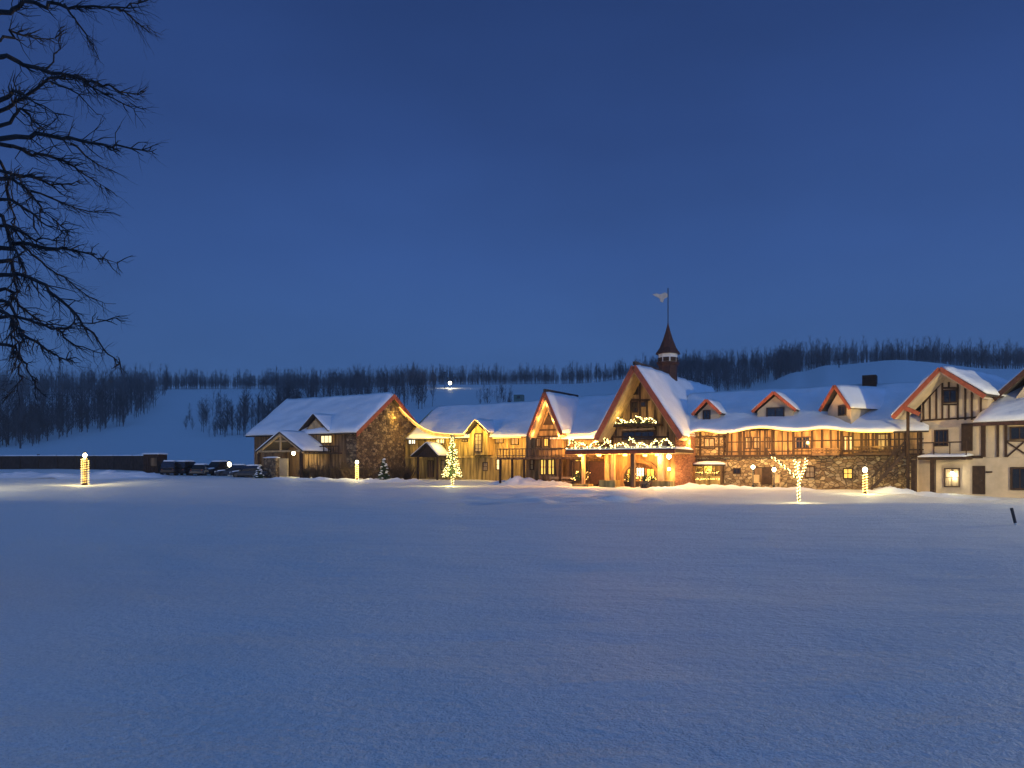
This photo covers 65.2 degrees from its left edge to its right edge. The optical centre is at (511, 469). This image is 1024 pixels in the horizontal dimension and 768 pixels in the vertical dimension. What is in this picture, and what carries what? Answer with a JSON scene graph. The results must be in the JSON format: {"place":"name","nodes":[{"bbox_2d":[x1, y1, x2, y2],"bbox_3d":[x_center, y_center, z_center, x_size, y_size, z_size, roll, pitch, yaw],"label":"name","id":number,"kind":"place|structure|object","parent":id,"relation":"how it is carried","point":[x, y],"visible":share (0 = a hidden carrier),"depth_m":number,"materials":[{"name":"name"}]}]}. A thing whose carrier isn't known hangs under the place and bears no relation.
{"place":"outdoors","nodes":[
{"label":"outdoors","id":0,"kind":"place"},
{"bbox_2d":[0,360,1023,767],"bbox_3d":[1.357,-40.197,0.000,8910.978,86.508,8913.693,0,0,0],"label":"snowy ground","id":1,"kind":"structure","parent":0,"point":[184,620],"depth_m":11.28,"materials":[{"name":"snow"}]},
{"bbox_2d":[0,405,9,441],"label":"bare tree","id":2,"kind":"object","parent":1,"relation":"on","point":[2,423],"visible":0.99,"depth_m":232.79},
{"bbox_2d":[1,417,13,441],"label":"bare tree","id":3,"kind":"object","parent":1,"relation":"on","point":[4,433],"visible":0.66,"depth_m":240.57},
{"bbox_2d":[13,420,28,445],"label":"bare tree","id":4,"kind":"object","parent":1,"relation":"on","point":[22,433],"visible":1,"depth_m":220.49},
{"bbox_2d":[23,412,39,445],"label":"bare tree","id":5,"kind":"object","parent":1,"relation":"on","point":[33,431],"visible":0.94,"depth_m":230.36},
{"bbox_2d":[21,400,42,441],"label":"bare tree","id":6,"kind":"object","parent":1,"relation":"on","point":[34,416],"visible":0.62,"depth_m":246.19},
{"bbox_2d":[28,394,50,440],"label":"bare tree","id":7,"kind":"object","parent":1,"relation":"on","point":[39,405],"visible":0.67,"depth_m":249.85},
{"bbox_2d":[40,404,53,440],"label":"bare tree","id":8,"kind":"object","parent":1,"relation":"on","point":[46,423],"visible":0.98,"depth_m":246.71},
{"bbox_2d":[45,394,58,429],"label":"bare tree","id":9,"kind":"object","parent":1,"relation":"on","point":[52,406],"visible":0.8,"depth_m":270.88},
{"bbox_2d":[51,401,67,431],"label":"bare tree","id":10,"kind":"object","parent":1,"relation":"on","point":[59,415],"visible":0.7,"depth_m":260.37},
{"bbox_2d":[56,402,68,435],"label":"bare tree","id":11,"kind":"object","parent":1,"relation":"on","point":[62,431],"visible":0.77,"depth_m":262.24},
{"bbox_2d":[55,395,76,433],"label":"bare tree","id":12,"kind":"object","parent":1,"relation":"on","point":[68,411],"visible":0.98,"depth_m":256.32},
{"bbox_2d":[0,454,142,470],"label":"timber fence","id":13,"kind":"object","parent":1,"relation":"on","point":[112,462],"visible":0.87,"depth_m":104.16,"materials":[{"name":"brown wood"}]},
{"bbox_2d":[67,392,78,427],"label":"bare tree","id":14,"kind":"object","parent":1,"relation":"on","point":[73,404],"visible":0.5,"depth_m":295.74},
{"bbox_2d":[73,401,83,430],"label":"bare tree","id":15,"kind":"object","parent":1,"relation":"on","point":[79,417],"visible":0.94,"depth_m":273.88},
{"bbox_2d":[71,392,88,431],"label":"bare tree","id":16,"kind":"object","parent":1,"relation":"on","point":[81,415],"visible":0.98,"depth_m":274.06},
{"bbox_2d":[72,386,92,420],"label":"bare tree","id":17,"kind":"object","parent":1,"relation":"on","point":[78,400],"visible":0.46,"depth_m":291.83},
{"bbox_2d":[0,470,166,478],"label":"snow pile","id":18,"kind":"object","parent":1,"relation":"on","point":[109,474],"visible":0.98,"depth_m":86.38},
{"bbox_2d":[0,0,168,422],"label":"bare tree","id":19,"kind":"object","parent":1,"relation":"on","point":[14,274],"visible":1,"depth_m":12.14,"materials":[{"name":"black plant"}]},
{"bbox_2d":[81,452,88,484],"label":"lamp post","id":20,"kind":"object","parent":1,"relation":"on","point":[85,470],"visible":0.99,"depth_m":75.86,"materials":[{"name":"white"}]},
{"bbox_2d":[89,384,108,428],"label":"bare tree","id":21,"kind":"object","parent":1,"relation":"on","point":[97,404],"visible":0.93,"depth_m":288.89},
{"bbox_2d":[96,399,109,425],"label":"bare tree","id":22,"kind":"object","parent":1,"relation":"on","point":[105,416],"visible":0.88,"depth_m":285.95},
{"bbox_2d":[94,386,114,423],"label":"bare tree","id":23,"kind":"object","parent":1,"relation":"on","point":[107,405],"visible":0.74,"depth_m":291.81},
{"bbox_2d":[111,392,124,425],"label":"bare tree","id":24,"kind":"object","parent":1,"relation":"on","point":[119,408],"visible":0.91,"depth_m":293.31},
{"bbox_2d":[111,390,126,422],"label":"bare tree","id":25,"kind":"object","parent":1,"relation":"on","point":[115,404],"visible":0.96,"depth_m":293.17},
{"bbox_2d":[142,452,168,472],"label":"storage shed","id":26,"kind":"structure","parent":1,"relation":"on","point":[152,462],"depth_m":98.26,"materials":[{"name":"wood"}]},
{"bbox_2d":[150,457,157,465],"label":"door","id":27,"kind":"structure","parent":26,"relation":"in","point":[153,460],"depth_m":97.97,"materials":[{"name":"metal"}]},
{"bbox_2d":[160,460,182,474],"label":"parked car","id":28,"kind":"object","parent":1,"relation":"on","point":[168,467],"visible":0.73,"depth_m":93.03,"materials":[{"name":"black paint"}]},
{"bbox_2d":[174,460,195,475],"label":"parked car","id":29,"kind":"object","parent":1,"relation":"on","point":[184,466],"visible":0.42,"depth_m":94.15,"materials":[{"name":"black paint"}]},
{"bbox_2d":[189,463,211,475],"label":"parked car","id":30,"kind":"object","parent":1,"relation":"on","point":[198,469],"visible":0.81,"depth_m":93.46,"materials":[{"name":"grey paint"}]},
{"bbox_2d":[201,460,231,475],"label":"parked car","id":31,"kind":"object","parent":1,"relation":"on","point":[215,465],"visible":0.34,"depth_m":96.45,"materials":[{"name":"black paint"}]},
{"bbox_2d":[223,406,236,429],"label":"bare tree","id":32,"kind":"object","parent":1,"relation":"on","point":[231,425],"visible":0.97,"depth_m":243.20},
{"bbox_2d":[214,464,246,475],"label":"parked car","id":33,"kind":"object","parent":1,"relation":"on","point":[233,467],"visible":0.51,"depth_m":93.16,"materials":[{"name":"grey paint"}]},
{"bbox_2d":[231,405,241,434],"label":"bare tree","id":34,"kind":"object","parent":1,"relation":"on","point":[237,428],"visible":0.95,"depth_m":244.75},
{"bbox_2d":[233,397,248,431],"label":"bare tree","id":35,"kind":"object","parent":1,"relation":"on","point":[244,415],"visible":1,"depth_m":238.34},
{"bbox_2d":[238,396,251,430],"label":"bare tree","id":36,"kind":"object","parent":1,"relation":"on","point":[240,404],"visible":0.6,"depth_m":258.65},
{"bbox_2d":[229,465,267,476],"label":"parked car","id":37,"kind":"object","parent":1,"relation":"on","point":[248,470],"visible":0.73,"depth_m":91.21,"materials":[{"name":"grey paint"}]},
{"bbox_2d":[253,390,262,416],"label":"bare tree","id":38,"kind":"object","parent":1,"relation":"on","point":[258,399],"visible":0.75,"depth_m":272.22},
{"bbox_2d":[252,466,264,477],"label":"conifer","id":39,"kind":"object","parent":1,"relation":"on","point":[258,473],"visible":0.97,"depth_m":89.77,"materials":[{"name":"green plant"}]},
{"bbox_2d":[255,430,329,477],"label":"gabled porch","id":40,"kind":"object","parent":1,"relation":"on","point":[283,441],"visible":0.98,"depth_m":91.32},
{"bbox_2d":[296,466,311,477],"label":"shrub","id":41,"kind":"object","parent":1,"relation":"on","point":[306,474],"visible":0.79,"depth_m":89.84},
{"bbox_2d":[306,462,328,477],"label":"shrub","id":42,"kind":"object","parent":1,"relation":"on","point":[315,474],"visible":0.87,"depth_m":89.19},
{"bbox_2d":[316,464,338,478],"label":"shrub","id":43,"kind":"object","parent":1,"relation":"on","point":[328,475],"visible":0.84,"depth_m":88.72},
{"bbox_2d":[327,460,351,478],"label":"shrub","id":44,"kind":"object","parent":1,"relation":"on","point":[337,476],"visible":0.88,"depth_m":88.36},
{"bbox_2d":[265,477,422,482],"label":"snow pile","id":45,"kind":"object","parent":1,"relation":"on","point":[370,480],"visible":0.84,"depth_m":84.34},
{"bbox_2d":[338,465,361,478],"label":"shrub","id":46,"kind":"object","parent":1,"relation":"on","point":[352,472],"visible":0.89,"depth_m":87.86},
{"bbox_2d":[245,392,464,477],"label":"timber barn","id":47,"kind":"structure","parent":1,"relation":"on","point":[374,428],"depth_m":95.17,"materials":[{"name":"stone"}]},
{"bbox_2d":[320,435,331,442],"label":"window","id":48,"kind":"structure","parent":47,"relation":"in","point":[323,438],"depth_m":92.37,"materials":[{"name":"yellow"}]},
{"bbox_2d":[355,459,358,479],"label":"lamp post","id":49,"kind":"object","parent":1,"relation":"on","point":[356,466],"visible":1,"depth_m":85.92,"materials":[{"name":"yellow"}]},
{"bbox_2d":[358,462,379,478],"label":"shrub","id":50,"kind":"object","parent":1,"relation":"on","point":[364,471],"visible":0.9,"depth_m":88.82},
{"bbox_2d":[377,458,390,479],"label":"conifer","id":51,"kind":"object","parent":1,"relation":"on","point":[383,474],"visible":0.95,"depth_m":88.83,"materials":[{"name":"green plant"}]},
{"bbox_2d":[387,460,406,478],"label":"shrub","id":52,"kind":"object","parent":1,"relation":"on","point":[397,469],"visible":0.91,"depth_m":92.86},
{"bbox_2d":[403,462,417,479],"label":"shrub","id":53,"kind":"object","parent":1,"relation":"on","point":[408,474],"visible":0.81,"depth_m":93.83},
{"bbox_2d":[414,380,424,408],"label":"bare tree","id":54,"kind":"object","parent":1,"relation":"on","point":[418,396],"visible":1,"depth_m":303.37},
{"bbox_2d":[419,378,426,403],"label":"bare tree","id":55,"kind":"object","parent":1,"relation":"on","point":[422,392],"visible":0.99,"depth_m":302.79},
{"bbox_2d":[441,434,463,485],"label":"christmas tree","id":56,"kind":"object","parent":1,"relation":"on","point":[452,463],"visible":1,"depth_m":73.90,"materials":[{"name":"green plant"}]},
{"bbox_2d":[405,400,539,480],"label":"board wing","id":57,"kind":"structure","parent":1,"relation":"on","point":[478,446],"depth_m":94.29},
{"bbox_2d":[410,442,448,479],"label":"gabled porch","id":58,"kind":"object","parent":57,"relation":"attached to","point":[428,449],"visible":0.93,"depth_m":94.01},
{"bbox_2d":[428,460,433,476],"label":"door","id":59,"kind":"structure","parent":57,"relation":"in","point":[429,461],"depth_m":96.66,"materials":[{"name":"wood"}]},
{"bbox_2d":[0,334,1023,448],"bbox_3d":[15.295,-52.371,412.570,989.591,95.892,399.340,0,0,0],"label":"distant woods","id":60,"kind":"object","parent":1,"relation":"on","point":[785,361],"visible":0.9,"depth_m":460.98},
{"bbox_2d":[513,394,524,401],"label":"slope hut","id":61,"kind":"object","parent":1,"relation":"on","point":[518,397],"visible":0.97,"depth_m":313.55,"materials":[{"name":"grey glass"}]},
{"bbox_2d":[484,476,571,485],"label":"snow pile","id":62,"kind":"object","parent":1,"relation":"on","point":[517,481],"visible":0.81,"depth_m":76.29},
{"bbox_2d":[497,389,616,485],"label":"lodge section","id":63,"kind":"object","parent":1,"relation":"on","point":[546,457],"visible":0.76,"depth_m":77.48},
{"bbox_2d":[550,477,572,483],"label":"bench","id":64,"kind":"object","parent":1,"relation":"on","point":[570,482],"visible":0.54,"depth_m":75.36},
{"bbox_2d":[571,469,589,483],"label":"planter","id":65,"kind":"object","parent":1,"relation":"on","point":[578,477],"visible":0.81,"depth_m":73.75,"materials":[{"name":"green"}]},
{"bbox_2d":[565,446,693,487],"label":"entrance canopy","id":66,"kind":"object","parent":1,"relation":"on","point":[599,472],"visible":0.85,"depth_m":69.51,"materials":[{"name":"beige"}]},
{"bbox_2d":[571,461,581,483],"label":"door","id":67,"kind":"structure","parent":66,"relation":"in","point":[578,464],"depth_m":75.87,"materials":[{"name":"wood"}]},
{"bbox_2d":[589,461,604,483],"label":"door","id":68,"kind":"structure","parent":66,"relation":"in","point":[596,468],"depth_m":74.86,"materials":[{"name":"brown wood"}]},
{"bbox_2d":[565,437,675,448],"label":"garland","id":69,"kind":"object","parent":66,"relation":"on","point":[618,444],"visible":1,"depth_m":68.39,"materials":[{"name":"green"}]},
{"bbox_2d":[636,467,644,476],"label":"window","id":70,"kind":"structure","parent":66,"relation":"in","point":[641,470],"depth_m":72.70,"materials":[{"name":"beige"}]},
{"bbox_2d":[646,468,654,478],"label":"window","id":71,"kind":"structure","parent":66,"relation":"in","point":[649,471],"depth_m":72.19,"materials":[{"name":"yellow"}]},
{"bbox_2d":[623,470,639,486],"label":"planter","id":72,"kind":"object","parent":1,"relation":"on","point":[626,483],"visible":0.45,"depth_m":69.19,"materials":[{"name":"green"}]},
{"bbox_2d":[640,475,650,487],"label":"planter","id":73,"kind":"object","parent":1,"relation":"on","point":[645,483],"visible":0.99,"depth_m":65.72,"materials":[{"name":"stone"}]},
{"bbox_2d":[647,474,655,486],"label":"planter","id":74,"kind":"object","parent":1,"relation":"on","point":[651,479],"visible":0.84,"depth_m":67.83,"materials":[{"name":"orange"}]},
{"bbox_2d":[594,361,714,485],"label":"gable","id":75,"kind":"structure","parent":1,"relation":"on","point":[659,396],"depth_m":72.00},
{"bbox_2d":[631,401,637,412],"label":"window","id":76,"kind":"structure","parent":75,"relation":"in","point":[634,405],"depth_m":72.98,"materials":[{"name":"brown glass"}]},
{"bbox_2d":[614,416,656,423],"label":"garland","id":77,"kind":"object","parent":75,"relation":"attached to","point":[634,422],"visible":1,"depth_m":71.91,"materials":[{"name":"green"}]},
{"bbox_2d":[622,430,654,439],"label":"window","id":78,"kind":"structure","parent":75,"relation":"in","point":[624,433],"depth_m":72.77,"materials":[{"name":"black glass"}]},
{"bbox_2d":[656,323,679,380],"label":"cupola","id":79,"kind":"object","parent":75,"relation":"on","point":[667,352],"visible":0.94,"depth_m":77.68,"materials":[{"name":"wood"}]},
{"bbox_2d":[653,293,667,301],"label":"weathervane","id":80,"kind":"object","parent":79,"relation":"on","point":[662,296],"visible":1,"depth_m":78.33,"materials":[{"name":"metal"}]},
{"bbox_2d":[649,486,683,488],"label":"snow pile","id":81,"kind":"object","parent":1,"relation":"on","point":[673,487],"visible":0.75,"depth_m":65.17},
{"bbox_2d":[693,461,725,484],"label":"market kiosk","id":82,"kind":"object","parent":1,"relation":"on","point":[706,480],"visible":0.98,"depth_m":69.81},
{"bbox_2d":[677,482,815,489],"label":"snow pile","id":83,"kind":"object","parent":1,"relation":"on","point":[690,485],"visible":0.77,"depth_m":66.07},
{"bbox_2d":[751,464,754,486],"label":"post lamp","id":84,"kind":"object","parent":1,"relation":"on","point":[752,466],"visible":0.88,"depth_m":66.46,"materials":[{"name":"metal"}]},
{"bbox_2d":[754,475,759,486],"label":"terrace chair","id":85,"kind":"object","parent":1,"relation":"on","point":[756,478],"visible":0.51,"depth_m":67.72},
{"bbox_2d":[775,475,780,486],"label":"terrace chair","id":86,"kind":"object","parent":1,"relation":"on","point":[777,478],"visible":0.55,"depth_m":67.22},
{"bbox_2d":[766,450,807,501],"bbox_3d":[18.285,0.354,53.139,2.807,3.609,0.894,0,0,0],"label":"lit tree","id":87,"kind":"object","parent":1,"relation":"on","point":[797,474],"visible":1,"depth_m":53.07,"materials":[{"name":"brown plant"}]},
{"bbox_2d":[687,375,928,489],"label":"stone wing","id":88,"kind":"structure","parent":1,"relation":"on","point":[838,458],"depth_m":67.01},
{"bbox_2d":[704,438,714,448],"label":"window","id":89,"kind":"structure","parent":88,"relation":"in","point":[707,441],"depth_m":70.53,"materials":[{"name":"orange glass"}]},
{"bbox_2d":[715,466,723,482],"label":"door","id":90,"kind":"structure","parent":88,"relation":"in","point":[717,468],"depth_m":70.10,"materials":[{"name":"wood"}]},
{"bbox_2d":[733,468,740,473],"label":"window","id":91,"kind":"structure","parent":88,"relation":"in","point":[735,470],"depth_m":69.34,"materials":[{"name":"black glass"}]},
{"bbox_2d":[745,437,751,448],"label":"window","id":92,"kind":"structure","parent":88,"relation":"in","point":[745,437],"depth_m":68.68,"materials":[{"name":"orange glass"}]},
{"bbox_2d":[753,437,758,448],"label":"window","id":93,"kind":"structure","parent":88,"relation":"in","point":[753,437],"depth_m":68.35,"materials":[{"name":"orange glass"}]},
{"bbox_2d":[754,467,762,483],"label":"door","id":94,"kind":"structure","parent":88,"relation":"in","point":[757,470],"depth_m":68.38,"materials":[{"name":"wood"}]},
{"bbox_2d":[729,427,789,432],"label":"rope light","id":95,"kind":"object","parent":88,"relation":"attached to","point":[759,427],"visible":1,"depth_m":67.52,"materials":[{"name":"yellow"}]},
{"bbox_2d":[763,467,771,484],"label":"door","id":96,"kind":"structure","parent":88,"relation":"in","point":[767,471],"depth_m":68.05,"materials":[{"name":"wood"}]},
{"bbox_2d":[794,436,810,448],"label":"window","id":97,"kind":"structure","parent":88,"relation":"in","point":[798,444],"depth_m":66.45,"materials":[{"name":"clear glass"}]},
{"bbox_2d":[805,466,814,477],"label":"window","id":98,"kind":"structure","parent":88,"relation":"in","point":[809,470],"depth_m":66.32,"materials":[{"name":"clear glass"}]},
{"bbox_2d":[843,436,851,451],"bbox_3d":[27.195,-2.103,64.720,0.715,1.284,0.086,0,0,30],"label":"window","id":99,"kind":"structure","parent":88,"relation":"in","point":[844,437],"depth_m":64.76,"materials":[{"name":"beige"}]},
{"bbox_2d":[843,468,852,478],"bbox_3d":[27.243,0.285,64.882,0.754,0.894,0.086,0,0,30],"label":"window","id":100,"kind":"structure","parent":88,"relation":"in","point":[847,472],"depth_m":64.87,"materials":[{"name":"yellow"}]},
{"bbox_2d":[877,433,887,451],"bbox_3d":[29.413,-2.160,63.439,0.867,1.453,0.086,0,0,30],"label":"window","id":101,"kind":"structure","parent":88,"relation":"in","point":[881,436],"depth_m":63.46,"materials":[{"name":"orange glass"}]},
{"bbox_2d":[862,465,867,493],"bbox_3d":[26.475,0.963,60.000,0.400,2.662,0.380,0,0,0],"label":"lamp post","id":102,"kind":"object","parent":1,"relation":"on","point":[864,469],"visible":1,"depth_m":59.91,"materials":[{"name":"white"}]},
{"bbox_2d":[870,441,905,489],"bbox_3d":[29.096,-0.301,61.892,2.493,3.802,1.080,0,0,30],"label":"outside stair","id":103,"kind":"object","parent":1,"relation":"on","point":[888,470],"visible":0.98,"depth_m":61.65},
{"bbox_2d":[863,486,916,493],"bbox_3d":[29.088,1.567,61.360,4.270,0.709,5.074,0,0,0],"label":"snow pile","id":104,"kind":"object","parent":1,"relation":"on","point":[891,490],"visible":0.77,"depth_m":60.33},
{"bbox_2d":[913,491,999,499],"bbox_3d":[31.670,1.885,57.201,3.878,0.594,7.444,0,0,-31],"label":"snow pile","id":105,"kind":"object","parent":1,"relation":"on","point":[931,494],"visible":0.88,"depth_m":57.54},
{"bbox_2d":[1010,508,1016,524],"bbox_3d":[16.313,1.557,26.000,0.255,0.668,0.100,0,0,0],"label":"marker stake","id":106,"kind":"object","parent":1,"relation":"on","point":[1013,516],"visible":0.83,"depth_m":25.96,"materials":[{"name":"metal"}]},
{"bbox_2d":[0,0,1023,389],"label":"sky","id":107,"kind":"structure","parent":0,"point":[374,184],"materials":[{"name":"blue"}]},
{"bbox_2d":[891,365,1023,497],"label":"timbered house","id":108,"kind":"structure","parent":0,"point":[973,437],"depth_m":59.45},
{"bbox_2d":[934,429,947,445],"bbox_3d":[32.694,-2.435,60.940,0.086,1.265,1.012,0,0,-40],"label":"window","id":109,"kind":"structure","parent":108,"relation":"in","point":[939,435],"depth_m":60.94,"materials":[{"name":"clear glass"}]},
{"bbox_2d":[943,389,956,402],"bbox_3d":[33.097,-5.573,60.459,0.086,1.024,1.032,0,0,-40],"label":"window","id":110,"kind":"structure","parent":108,"relation":"in","point":[949,396],"depth_m":60.43,"materials":[{"name":"clear glass"}]},
{"bbox_2d":[944,468,959,486],"bbox_3d":[33.183,0.571,60.341,0.086,1.442,1.099,0,0,-40],"label":"window","id":111,"kind":"structure","parent":108,"relation":"in","point":[950,480],"depth_m":60.33,"materials":[{"name":"clear glass"}]},
{"bbox_2d":[961,423,972,450],"bbox_3d":[33.841,-2.443,59.525,0.148,2.045,0.767,0,0,-40],"label":"door","id":112,"kind":"structure","parent":108,"relation":"in","point":[967,428],"depth_m":59.51,"materials":[{"name":"wood"}]},
{"bbox_2d":[972,466,984,493],"bbox_3d":[34.353,0.733,58.902,0.144,2.086,0.856,0,0,-40],"label":"door","id":113,"kind":"structure","parent":108,"relation":"in","point":[978,472],"depth_m":58.92,"materials":[{"name":"wood"}]},
{"bbox_2d":[1010,426,1023,439],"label":"window","id":114,"kind":"structure","parent":108,"relation":"in","point":[1017,432],"depth_m":56.99,"materials":[{"name":"clear glass"}]},
{"bbox_2d":[1010,467,1023,489],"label":"window","id":115,"kind":"structure","parent":108,"relation":"in","point":[1016,473],"depth_m":56.99,"materials":[{"name":"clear glass"}]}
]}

